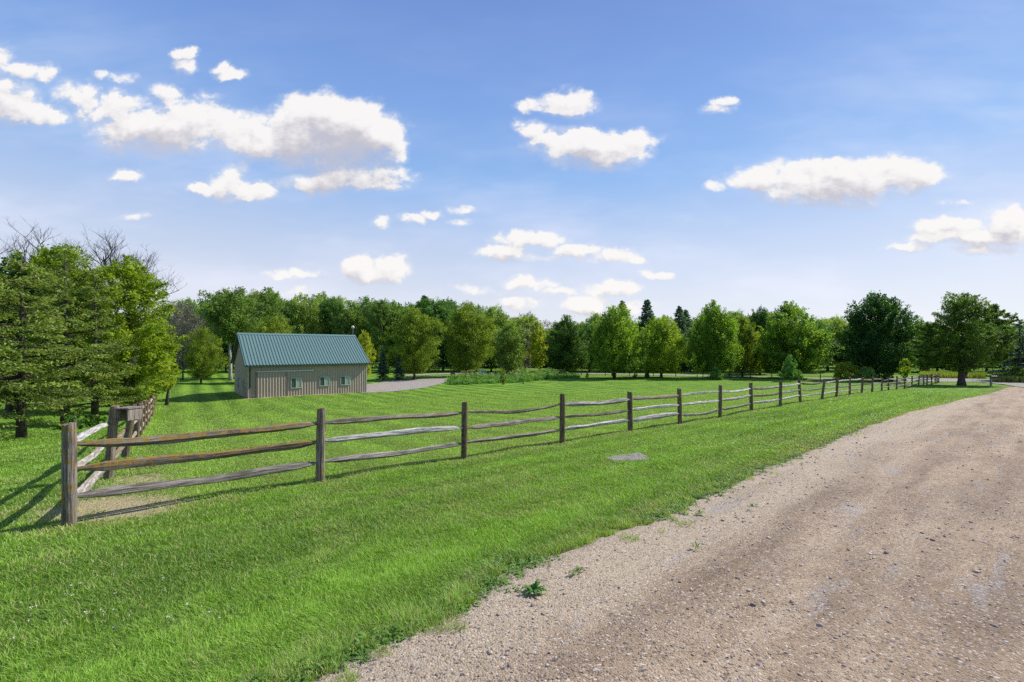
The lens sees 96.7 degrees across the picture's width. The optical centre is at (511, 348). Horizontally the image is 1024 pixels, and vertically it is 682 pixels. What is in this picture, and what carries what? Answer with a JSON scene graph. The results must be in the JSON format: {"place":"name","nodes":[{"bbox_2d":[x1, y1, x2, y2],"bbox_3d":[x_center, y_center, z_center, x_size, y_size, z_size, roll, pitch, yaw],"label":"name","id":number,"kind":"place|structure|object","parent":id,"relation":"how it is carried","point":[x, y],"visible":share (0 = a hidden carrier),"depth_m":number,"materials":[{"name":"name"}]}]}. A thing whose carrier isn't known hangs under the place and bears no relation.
{"place":"outdoors","nodes":[
{"label":"outdoors","id":0,"kind":"place"},
{"bbox_2d":[360,373,509,392],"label":"driveway","id":1,"kind":"structure","parent":0,"point":[398,385],"depth_m":51.66,"materials":[{"name":"grey gravel"}]},
{"bbox_2d":[0,357,1015,681],"bbox_3d":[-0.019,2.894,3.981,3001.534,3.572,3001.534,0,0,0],"label":"ground","id":2,"kind":"structure","parent":0,"point":[582,385],"depth_m":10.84,"materials":[{"name":"green plant"}]},
{"bbox_2d":[0,226,51,291],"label":"dead tree","id":3,"kind":"object","parent":2,"relation":"on","point":[25,251],"visible":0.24,"depth_m":27.57,"materials":[{"name":"wood"}]},
{"bbox_2d":[0,252,60,411],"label":"boxelder tree","id":4,"kind":"object","parent":2,"relation":"on","point":[10,407],"visible":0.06,"depth_m":25.75,"materials":[{"name":"green plant"}]},
{"bbox_2d":[0,250,100,440],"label":"spruce tree","id":5,"kind":"object","parent":2,"relation":"on","point":[14,386],"visible":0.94,"depth_m":15.30,"materials":[{"name":"green plant"}]},
{"bbox_2d":[0,250,111,437],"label":"spruce tree","id":6,"kind":"object","parent":2,"relation":"on","point":[42,322],"visible":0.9,"depth_m":16.19,"materials":[{"name":"green plant"}]},
{"bbox_2d":[5,216,119,407],"bbox_3d":[-29.243,-2.072,29.891,5.175,12.399,6.064,0,0,28],"label":"dead tree","id":7,"kind":"object","parent":2,"relation":"on","point":[36,248],"visible":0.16,"depth_m":29.08,"materials":[{"name":"wood"}]},
{"bbox_2d":[6,243,119,411],"bbox_3d":[-26.612,-1.193,27.028,6.387,10.356,5.907,0,0,-35],"label":"boxelder tree","id":8,"kind":"object","parent":2,"relation":"on","point":[43,256],"visible":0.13,"depth_m":26.14,"materials":[{"name":"green plant"}]},
{"bbox_2d":[7,249,139,423],"bbox_3d":[-20.064,-0.410,20.460,5.241,8.284,4.198,0,0,0],"label":"spruce tree","id":9,"kind":"object","parent":2,"relation":"on","point":[87,373],"visible":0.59,"depth_m":20.39,"materials":[{"name":"green plant"}]},
{"bbox_2d":[54,412,94,429],"bbox_3d":[-18.779,3.068,19.552,1.140,0.837,1.044,0,0,0],"label":"shrub","id":10,"kind":"object","parent":2,"relation":"on","point":[74,418],"visible":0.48,"depth_m":19.45,"materials":[{"name":"green plant"}]},
{"bbox_2d":[31,270,145,424],"bbox_3d":[-19.456,0.091,21.252,3.984,7.445,3.726,0,0,0],"label":"spruce tree","id":11,"kind":"object","parent":2,"relation":"on","point":[93,386],"visible":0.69,"depth_m":21.10,"materials":[{"name":"green plant"}]},
{"bbox_2d":[79,414,107,426],"bbox_3d":[-18.885,3.233,20.461,0.793,0.673,1.052,0,0,20],"label":"shrub","id":12,"kind":"object","parent":2,"relation":"on","point":[91,418],"visible":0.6,"depth_m":20.46,"materials":[{"name":"green plant"}]},
{"bbox_2d":[51,226,143,405],"bbox_3d":[-28.568,-2.170,31.541,5.021,12.881,5.208,0,0,-44],"label":"dead tree","id":13,"kind":"object","parent":2,"relation":"on","point":[105,260],"visible":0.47,"depth_m":31.36,"materials":[{"name":"wood"}]},
{"bbox_2d":[3,438,219,637],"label":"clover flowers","id":14,"kind":"object","parent":2,"relation":"on","point":[80,581],"visible":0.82,"depth_m":4.01,"materials":[{"name":"white plant"}]},
{"bbox_2d":[77,394,156,498],"bbox_3d":[-16.325,2.643,20.399,0.377,3.298,36.796,0,0,-37],"label":"rail fence","id":15,"kind":"object","parent":2,"relation":"on","point":[139,426],"visible":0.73,"depth_m":8.05,"materials":[{"name":"grey wood"}]},
{"bbox_2d":[113,406,143,421],"bbox_3d":[-6.861,1.168,8.144,0.290,0.256,0.320,0,0,5],"label":"wooden box","id":16,"kind":"object","parent":15,"relation":"attached to","point":[127,413],"visible":1,"depth_m":8.11,"materials":[{"name":"grey wood"}]},
{"bbox_2d":[67,254,188,406],"bbox_3d":[-22.728,-0.794,26.974,5.914,9.785,5.374,0,0,-37],"label":"boxelder tree","id":17,"kind":"object","parent":2,"relation":"on","point":[155,373],"visible":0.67,"depth_m":26.62,"materials":[{"name":"green plant"}]},
{"bbox_2d":[107,243,187,363],"bbox_3d":[-29.239,-2.044,35.793,6.196,12.779,5.090,0,0,0],"label":"dead tree","id":18,"kind":"object","parent":2,"relation":"on","point":[148,269],"visible":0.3,"depth_m":36.37,"materials":[{"name":"wood"}]},
{"bbox_2d":[147,317,179,404],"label":"boxelder tree","id":19,"kind":"object","parent":2,"relation":"on","point":[173,366],"visible":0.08,"depth_m":32.99,"materials":[{"name":"green plant"}]},
{"bbox_2d":[164,299,193,370],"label":"dead tree","id":20,"kind":"object","parent":2,"relation":"on","point":[175,319],"visible":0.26,"depth_m":62.02,"materials":[{"name":"brown plant"}]},
{"bbox_2d":[165,299,204,379],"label":"dying tree","id":21,"kind":"object","parent":2,"relation":"on","point":[183,330],"visible":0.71,"depth_m":59.79,"materials":[{"name":"green plant"}]},
{"bbox_2d":[170,296,205,316],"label":"woodland tree","id":22,"kind":"object","parent":2,"relation":"on","point":[188,298],"visible":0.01,"depth_m":116.83,"materials":[{"name":"green plant"}]},
{"bbox_2d":[182,301,200,370],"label":"woodland tree","id":23,"kind":"object","parent":2,"relation":"on","point":[193,315],"visible":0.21,"depth_m":86.28,"materials":[{"name":"green plant"}]},
{"bbox_2d":[177,311,216,366],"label":"dying tree","id":24,"kind":"object","parent":2,"relation":"on","point":[204,325],"visible":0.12,"depth_m":65.80,"materials":[{"name":"green plant"}]},
{"bbox_2d":[183,297,211,316],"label":"woodland tree","id":25,"kind":"object","parent":2,"relation":"on","point":[204,301],"visible":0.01,"depth_m":111.63,"materials":[{"name":"green plant"}]},
{"bbox_2d":[179,326,229,382],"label":"young tree","id":26,"kind":"object","parent":2,"relation":"on","point":[199,357],"visible":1,"depth_m":53.64,"materials":[{"name":"green plant"}]},
{"bbox_2d":[207,292,234,371],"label":"woodland tree","id":27,"kind":"object","parent":2,"relation":"on","point":[225,349],"visible":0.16,"depth_m":84.06,"materials":[{"name":"green plant"}]},
{"bbox_2d":[196,285,267,379],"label":"aspen tree","id":28,"kind":"object","parent":2,"relation":"on","point":[221,313],"visible":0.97,"depth_m":59.02,"materials":[{"name":"green plant"}]},
{"bbox_2d":[246,288,263,326],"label":"woodland tree","id":29,"kind":"object","parent":2,"relation":"on","point":[254,294],"visible":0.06,"depth_m":88.28,"materials":[{"name":"green plant"}]},
{"bbox_2d":[245,286,295,332],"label":"aspen tree","id":30,"kind":"object","parent":2,"relation":"on","point":[269,310],"visible":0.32,"depth_m":65.13,"materials":[{"name":"green plant"}]},
{"bbox_2d":[250,316,295,333],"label":"boxelder tree","id":31,"kind":"object","parent":2,"relation":"on","point":[276,324],"visible":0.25,"depth_m":55.38,"materials":[{"name":"green plant"}]},
{"bbox_2d":[275,300,303,332],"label":"woodland tree","id":32,"kind":"object","parent":2,"relation":"on","point":[288,313],"visible":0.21,"depth_m":84.62,"materials":[{"name":"green plant"}]},
{"bbox_2d":[230,333,370,398],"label":"barn","id":33,"kind":"structure","parent":2,"relation":"on","point":[274,364],"depth_m":39.30,"materials":[{"name":"beige"}]},
{"bbox_2d":[256,372,286,397],"bbox_3d":[-19.501,2.905,36.942,2.210,2.050,0.065,0,0,-39],"label":"sliding door","id":34,"kind":"structure","parent":33,"relation":"in","point":[271,384],"depth_m":36.93,"materials":[{"name":"beige"}]},
{"bbox_2d":[291,378,301,387],"bbox_3d":[-18.096,2.845,38.152,0.840,0.873,0.055,0,0,-39],"label":"window","id":35,"kind":"structure","parent":33,"relation":"in","point":[295,382],"depth_m":38.14,"materials":[{"name":"glass"}]},
{"bbox_2d":[319,376,329,385],"bbox_3d":[-16.301,2.815,39.598,0.850,0.821,0.055,0,0,-39],"label":"window","id":36,"kind":"structure","parent":33,"relation":"in","point":[323,381],"depth_m":39.56,"materials":[{"name":"glass"}]},
{"bbox_2d":[340,376,349,384],"bbox_3d":[-14.917,2.816,40.709,0.850,0.822,0.055,0,0,-39],"label":"window","id":37,"kind":"structure","parent":33,"relation":"in","point":[344,380],"depth_m":40.68,"materials":[{"name":"glass"}]},
{"bbox_2d":[284,292,325,333],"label":"woodland tree","id":38,"kind":"object","parent":2,"relation":"on","point":[309,321],"visible":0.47,"depth_m":85.21,"materials":[{"name":"green plant"}]},
{"bbox_2d":[300,291,342,331],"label":"woodland tree","id":39,"kind":"object","parent":2,"relation":"on","point":[323,296],"visible":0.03,"depth_m":104.23,"materials":[{"name":"green plant"}]},
{"bbox_2d":[315,297,345,333],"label":"woodland tree","id":40,"kind":"object","parent":2,"relation":"on","point":[331,309],"visible":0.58,"depth_m":87.28,"materials":[{"name":"green plant"}]},
{"bbox_2d":[324,295,349,315],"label":"woodland tree","id":41,"kind":"object","parent":2,"relation":"on","point":[341,300],"visible":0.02,"depth_m":115.03,"materials":[{"name":"green plant"}]},
{"bbox_2d":[329,306,372,348],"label":"woodland tree","id":42,"kind":"object","parent":2,"relation":"on","point":[349,318],"visible":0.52,"depth_m":83.98,"materials":[{"name":"green plant"}]},
{"bbox_2d":[336,295,384,364],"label":"woodland tree","id":43,"kind":"object","parent":2,"relation":"on","point":[365,308],"visible":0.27,"depth_m":87.24,"materials":[{"name":"green plant"}]},
{"bbox_2d":[358,329,376,376],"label":"young tree","id":44,"kind":"object","parent":2,"relation":"on","point":[365,341],"visible":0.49,"depth_m":49.84,"materials":[{"name":"green plant"}]},
{"bbox_2d":[375,349,390,379],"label":"spruce tree","id":45,"kind":"object","parent":2,"relation":"on","point":[382,365],"visible":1,"depth_m":61.84,"materials":[{"name":"green plant"}]},
{"bbox_2d":[366,297,400,370],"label":"woodland tree","id":46,"kind":"object","parent":2,"relation":"on","point":[381,310],"visible":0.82,"depth_m":83.30,"materials":[{"name":"green plant"}]},
{"bbox_2d":[376,302,410,366],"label":"woodland tree","id":47,"kind":"object","parent":2,"relation":"on","point":[396,313],"visible":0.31,"depth_m":84.77,"materials":[{"name":"green plant"}]},
{"bbox_2d":[393,354,405,379],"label":"spruce tree","id":48,"kind":"object","parent":2,"relation":"on","point":[400,372],"visible":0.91,"depth_m":59.84,"materials":[{"name":"green plant"}]},
{"bbox_2d":[378,304,447,378],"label":"boxelder tree","id":49,"kind":"object","parent":2,"relation":"on","point":[413,324],"visible":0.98,"depth_m":60.69,"materials":[{"name":"green plant"}]},
{"bbox_2d":[408,298,450,370],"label":"woodland tree","id":50,"kind":"object","parent":2,"relation":"on","point":[425,306],"visible":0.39,"depth_m":86.38,"materials":[{"name":"green plant"}]},
{"bbox_2d":[0,421,883,681],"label":"weeds","id":51,"kind":"object","parent":2,"relation":"on","point":[361,654],"visible":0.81,"depth_m":3.43,"materials":[{"name":"green plant"}]},
{"bbox_2d":[424,296,462,370],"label":"woodland tree","id":52,"kind":"object","parent":2,"relation":"on","point":[442,363],"visible":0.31,"depth_m":87.68,"materials":[{"name":"green plant"}]},
{"bbox_2d":[435,296,460,362],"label":"woodland tree","id":53,"kind":"object","parent":2,"relation":"on","point":[453,304],"visible":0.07,"depth_m":115.22,"materials":[{"name":"green plant"}]},
{"bbox_2d":[440,299,496,373],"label":"boxelder tree","id":54,"kind":"object","parent":2,"relation":"on","point":[458,335],"visible":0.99,"depth_m":68.75,"materials":[{"name":"green plant"}]},
{"bbox_2d":[460,312,489,371],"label":"woodland tree","id":55,"kind":"object","parent":2,"relation":"on","point":[477,342],"visible":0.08,"depth_m":86.50,"materials":[{"name":"green plant"}]},
{"bbox_2d":[475,325,504,371],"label":"woodland tree","id":56,"kind":"object","parent":2,"relation":"on","point":[491,366],"visible":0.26,"depth_m":86.57,"materials":[{"name":"green plant"}]},
{"bbox_2d":[61,376,919,525],"bbox_3d":[18.810,2.519,27.138,65.029,3.235,0.494,0,0,-41],"label":"rail fence","id":57,"kind":"object","parent":2,"relation":"on","point":[69,479],"visible":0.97,"depth_m":7.69,"materials":[{"name":"wood"}]},
{"bbox_2d":[481,303,514,363],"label":"woodland tree","id":58,"kind":"object","parent":2,"relation":"on","point":[498,315],"visible":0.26,"depth_m":106.20,"materials":[{"name":"green plant"}]},
{"bbox_2d":[499,369,506,384],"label":"sapling","id":59,"kind":"object","parent":2,"relation":"on","point":[502,373],"visible":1,"depth_m":50.67,"materials":[{"name":"green plant"}]},
{"bbox_2d":[489,318,529,371],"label":"young tree","id":60,"kind":"object","parent":2,"relation":"on","point":[510,344],"visible":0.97,"depth_m":78.32,"materials":[{"name":"green plant"}]},
{"bbox_2d":[445,367,581,384],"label":"garden plants","id":61,"kind":"object","parent":2,"relation":"on","point":[463,378],"visible":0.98,"depth_m":57.82,"materials":[{"name":"green plant"}]},
{"bbox_2d":[459,366,564,375],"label":"seed heads","id":62,"kind":"object","parent":61,"relation":"attached to","point":[514,371],"visible":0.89,"depth_m":59.98,"materials":[{"name":"plant"}]},
{"bbox_2d":[516,326,531,368],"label":"young tree","id":63,"kind":"object","parent":2,"relation":"on","point":[528,344],"visible":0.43,"depth_m":81.81,"materials":[{"name":"green plant"}]},
{"bbox_2d":[504,313,544,369],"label":"woodland tree","id":64,"kind":"object","parent":2,"relation":"on","point":[527,324],"visible":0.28,"depth_m":84.22,"materials":[{"name":"green plant"}]},
{"bbox_2d":[526,325,548,366],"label":"young tree","id":65,"kind":"object","parent":2,"relation":"on","point":[536,348],"visible":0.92,"depth_m":76.39,"materials":[{"name":"green plant"}]},
{"bbox_2d":[527,328,556,370],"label":"woodland tree","id":66,"kind":"object","parent":2,"relation":"on","point":[546,332],"visible":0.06,"depth_m":87.11,"materials":[{"name":"green plant"}]},
{"bbox_2d":[539,314,591,371],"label":"maple tree","id":67,"kind":"object","parent":2,"relation":"on","point":[567,341],"visible":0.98,"depth_m":71.67,"materials":[{"name":"green plant"}]},
{"bbox_2d":[572,321,602,371],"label":"woodland tree","id":68,"kind":"object","parent":2,"relation":"on","point":[589,330],"visible":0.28,"depth_m":84.76,"materials":[{"name":"green plant"}]},
{"bbox_2d":[582,311,606,327],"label":"woodland tree","id":69,"kind":"object","parent":2,"relation":"on","point":[593,318],"visible":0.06,"depth_m":112.83,"materials":[{"name":"green plant"}]},
{"bbox_2d":[180,341,1021,371],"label":"undergrowth","id":70,"kind":"object","parent":2,"relation":"on","point":[572,371],"visible":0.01,"depth_m":91.55,"materials":[{"name":"green plant"}]},
{"bbox_2d":[587,302,650,377],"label":"maple tree","id":71,"kind":"object","parent":2,"relation":"on","point":[608,355],"visible":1,"depth_m":64.22,"materials":[{"name":"green plant"}]},
{"bbox_2d":[607,452,649,461],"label":"concrete slab","id":72,"kind":"structure","parent":2,"relation":"on","point":[638,456],"depth_m":9.01,"materials":[{"name":"grey concrete"}]},
{"bbox_2d":[637,299,655,335],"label":"spruce tree","id":73,"kind":"object","parent":2,"relation":"on","point":[646,316],"visible":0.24,"depth_m":87.62,"materials":[{"name":"green plant"}]},
{"bbox_2d":[630,315,691,376],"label":"maple tree","id":74,"kind":"object","parent":2,"relation":"on","point":[662,346],"visible":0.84,"depth_m":66.51,"materials":[{"name":"green plant"}]},
{"bbox_2d":[667,328,690,368],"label":"woodland tree","id":75,"kind":"object","parent":2,"relation":"on","point":[685,341],"visible":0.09,"depth_m":85.30,"materials":[{"name":"green plant"}]},
{"bbox_2d":[672,305,694,371],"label":"spruce tree","id":76,"kind":"object","parent":2,"relation":"on","point":[680,319],"visible":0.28,"depth_m":87.32,"materials":[{"name":"green plant"}]},
{"bbox_2d":[680,309,700,367],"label":"spruce tree","id":77,"kind":"object","parent":2,"relation":"on","point":[687,315],"visible":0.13,"depth_m":91.64,"materials":[{"name":"green plant"}]},
{"bbox_2d":[684,326,699,368],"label":"woodland tree","id":78,"kind":"object","parent":2,"relation":"on","point":[691,331],"visible":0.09,"depth_m":88.08,"materials":[{"name":"green plant"}]},
{"bbox_2d":[682,299,744,372],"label":"maple tree","id":79,"kind":"object","parent":2,"relation":"on","point":[716,330],"visible":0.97,"depth_m":64.66,"materials":[{"name":"green plant"}]},
{"bbox_2d":[709,367,723,379],"bbox_3d":[27.628,3.295,61.511,1.902,1.876,1.784,0,0,0],"label":"round bush","id":80,"kind":"object","parent":2,"relation":"on","point":[715,375],"visible":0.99,"depth_m":61.16,"materials":[{"name":"green plant"}]},
{"bbox_2d":[726,307,745,367],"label":"woodland tree","id":81,"kind":"object","parent":2,"relation":"on","point":[736,314],"visible":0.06,"depth_m":84.90,"materials":[{"name":"green plant"}]},
{"bbox_2d":[727,314,764,376],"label":"maple tree","id":82,"kind":"object","parent":2,"relation":"on","point":[748,337],"visible":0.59,"depth_m":68.61,"materials":[{"name":"green plant"}]},
{"bbox_2d":[572,369,937,382],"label":"fence","id":83,"kind":"object","parent":2,"relation":"on","point":[750,371],"visible":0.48,"depth_m":65.95,"materials":[{"name":"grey wood"}]},
{"bbox_2d":[743,306,780,373],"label":"maple tree","id":84,"kind":"object","parent":2,"relation":"on","point":[762,318],"visible":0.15,"depth_m":77.25,"materials":[{"name":"green plant"}]},
{"bbox_2d":[777,355,803,381],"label":"tree","id":85,"kind":"object","parent":2,"relation":"on","point":[788,372],"visible":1,"depth_m":57.36,"materials":[{"name":"green plant"}]},
{"bbox_2d":[750,300,834,372],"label":"maple tree","id":86,"kind":"object","parent":2,"relation":"on","point":[794,341],"visible":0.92,"depth_m":64.03,"materials":[{"name":"green plant"}]},
{"bbox_2d":[806,316,843,368],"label":"woodland tree","id":87,"kind":"object","parent":2,"relation":"on","point":[825,324],"visible":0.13,"depth_m":83.17,"materials":[{"name":"green plant"}]},
{"bbox_2d":[819,317,851,370],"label":"woodland tree","id":88,"kind":"object","parent":2,"relation":"on","point":[836,322],"visible":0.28,"depth_m":89.36,"materials":[{"name":"green plant"}]},
{"bbox_2d":[832,336,854,367],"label":"woodland tree","id":89,"kind":"object","parent":2,"relation":"on","point":[841,359],"visible":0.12,"depth_m":90.53,"materials":[{"name":"green plant"}]},
{"bbox_2d":[831,361,863,380],"bbox_3d":[44.059,2.913,60.177,3.461,2.659,3.696,0,0,0],"label":"shrub","id":90,"kind":"object","parent":2,"relation":"on","point":[845,367],"visible":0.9,"depth_m":59.78,"materials":[{"name":"green plant"}]},
{"bbox_2d":[850,366,878,381],"bbox_3d":[45.718,3.235,59.113,3.002,2.006,3.369,0,0,0],"label":"shrub","id":91,"kind":"object","parent":2,"relation":"on","point":[867,373],"visible":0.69,"depth_m":58.41,"materials":[{"name":"green plant"}]},
{"bbox_2d":[834,290,930,378],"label":"maple tree","id":92,"kind":"object","parent":2,"relation":"on","point":[867,338],"visible":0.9,"depth_m":60.29,"materials":[{"name":"green plant"}]},
{"bbox_2d":[877,366,893,380],"bbox_3d":[49.383,3.262,59.953,1.777,2.014,1.924,0,0,0],"label":"shrub","id":93,"kind":"object","parent":2,"relation":"on","point":[888,374],"visible":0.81,"depth_m":59.73,"materials":[{"name":"green plant"}]},
{"bbox_2d":[896,358,919,380],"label":"sapling","id":94,"kind":"object","parent":2,"relation":"on","point":[905,370],"visible":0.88,"depth_m":54.85,"materials":[{"name":"green plant"}]},
{"bbox_2d":[906,318,937,371],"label":"woodland tree","id":95,"kind":"object","parent":2,"relation":"on","point":[920,355],"visible":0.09,"depth_m":87.74,"materials":[{"name":"green plant"}]},
{"bbox_2d":[920,373,938,385],"bbox_3d":[48.325,3.583,52.529,13.221,1.589,0.319,0,0,-40],"label":"rail fence","id":96,"kind":"object","parent":2,"relation":"on","point":[931,378],"visible":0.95,"depth_m":52.32,"materials":[{"name":"wood"}]},
{"bbox_2d":[935,332,978,371],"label":"woodland tree","id":97,"kind":"object","parent":2,"relation":"on","point":[941,367],"visible":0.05,"depth_m":84.13,"materials":[{"name":"green plant"}]},
{"bbox_2d":[904,291,1019,385],"bbox_3d":[51.811,-1.182,52.039,12.192,11.185,6.752,0,0,0],"label":"maple tree","id":98,"kind":"object","parent":2,"relation":"on","point":[950,336],"visible":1,"depth_m":51.55,"materials":[{"name":"green plant"}]},
{"bbox_2d":[919,371,1023,382],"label":"tall grass","id":99,"kind":"structure","parent":2,"relation":"on","point":[976,375],"depth_m":68.21,"materials":[{"name":"green plant"}]},
{"bbox_2d":[981,319,1023,376],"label":"pine tree","id":100,"kind":"object","parent":2,"relation":"on","point":[1020,353],"visible":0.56,"depth_m":62.89,"materials":[{"name":"green plant"}]},
{"bbox_2d":[984,324,1023,371],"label":"woodland tree","id":101,"kind":"object","parent":2,"relation":"on","point":[1012,326],"visible":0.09,"depth_m":88.79,"materials":[{"name":"green plant"}]},
{"bbox_2d":[994,365,1023,377],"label":"shrub","id":102,"kind":"object","parent":2,"relation":"on","point":[1019,372],"visible":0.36,"depth_m":62.84,"materials":[{"name":"green plant"}]},
{"bbox_2d":[0,0,1023,328],"label":"sky","id":103,"kind":"structure","parent":0,"point":[550,159],"materials":[{"name":"blue"}]},
{"bbox_2d":[314,386,1023,681],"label":"gravel road","id":104,"kind":"structure","parent":0,"point":[967,639],"depth_m":3.46,"materials":[{"name":"beige gravel"}]},
{"bbox_2d":[521,579,546,594],"bbox_3d":[0.164,1.758,3.355,0.210,0.056,0.188,0,0,0],"label":"weed","id":105,"kind":"object","parent":104,"relation":"on","point":[534,588],"visible":1,"depth_m":3.34,"materials":[{"name":"green plant"}]},
{"bbox_2d":[406,372,1023,386],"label":"lane","id":106,"kind":"structure","parent":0,"point":[1019,384],"depth_m":65.60,"materials":[{"name":"grey gravel"}]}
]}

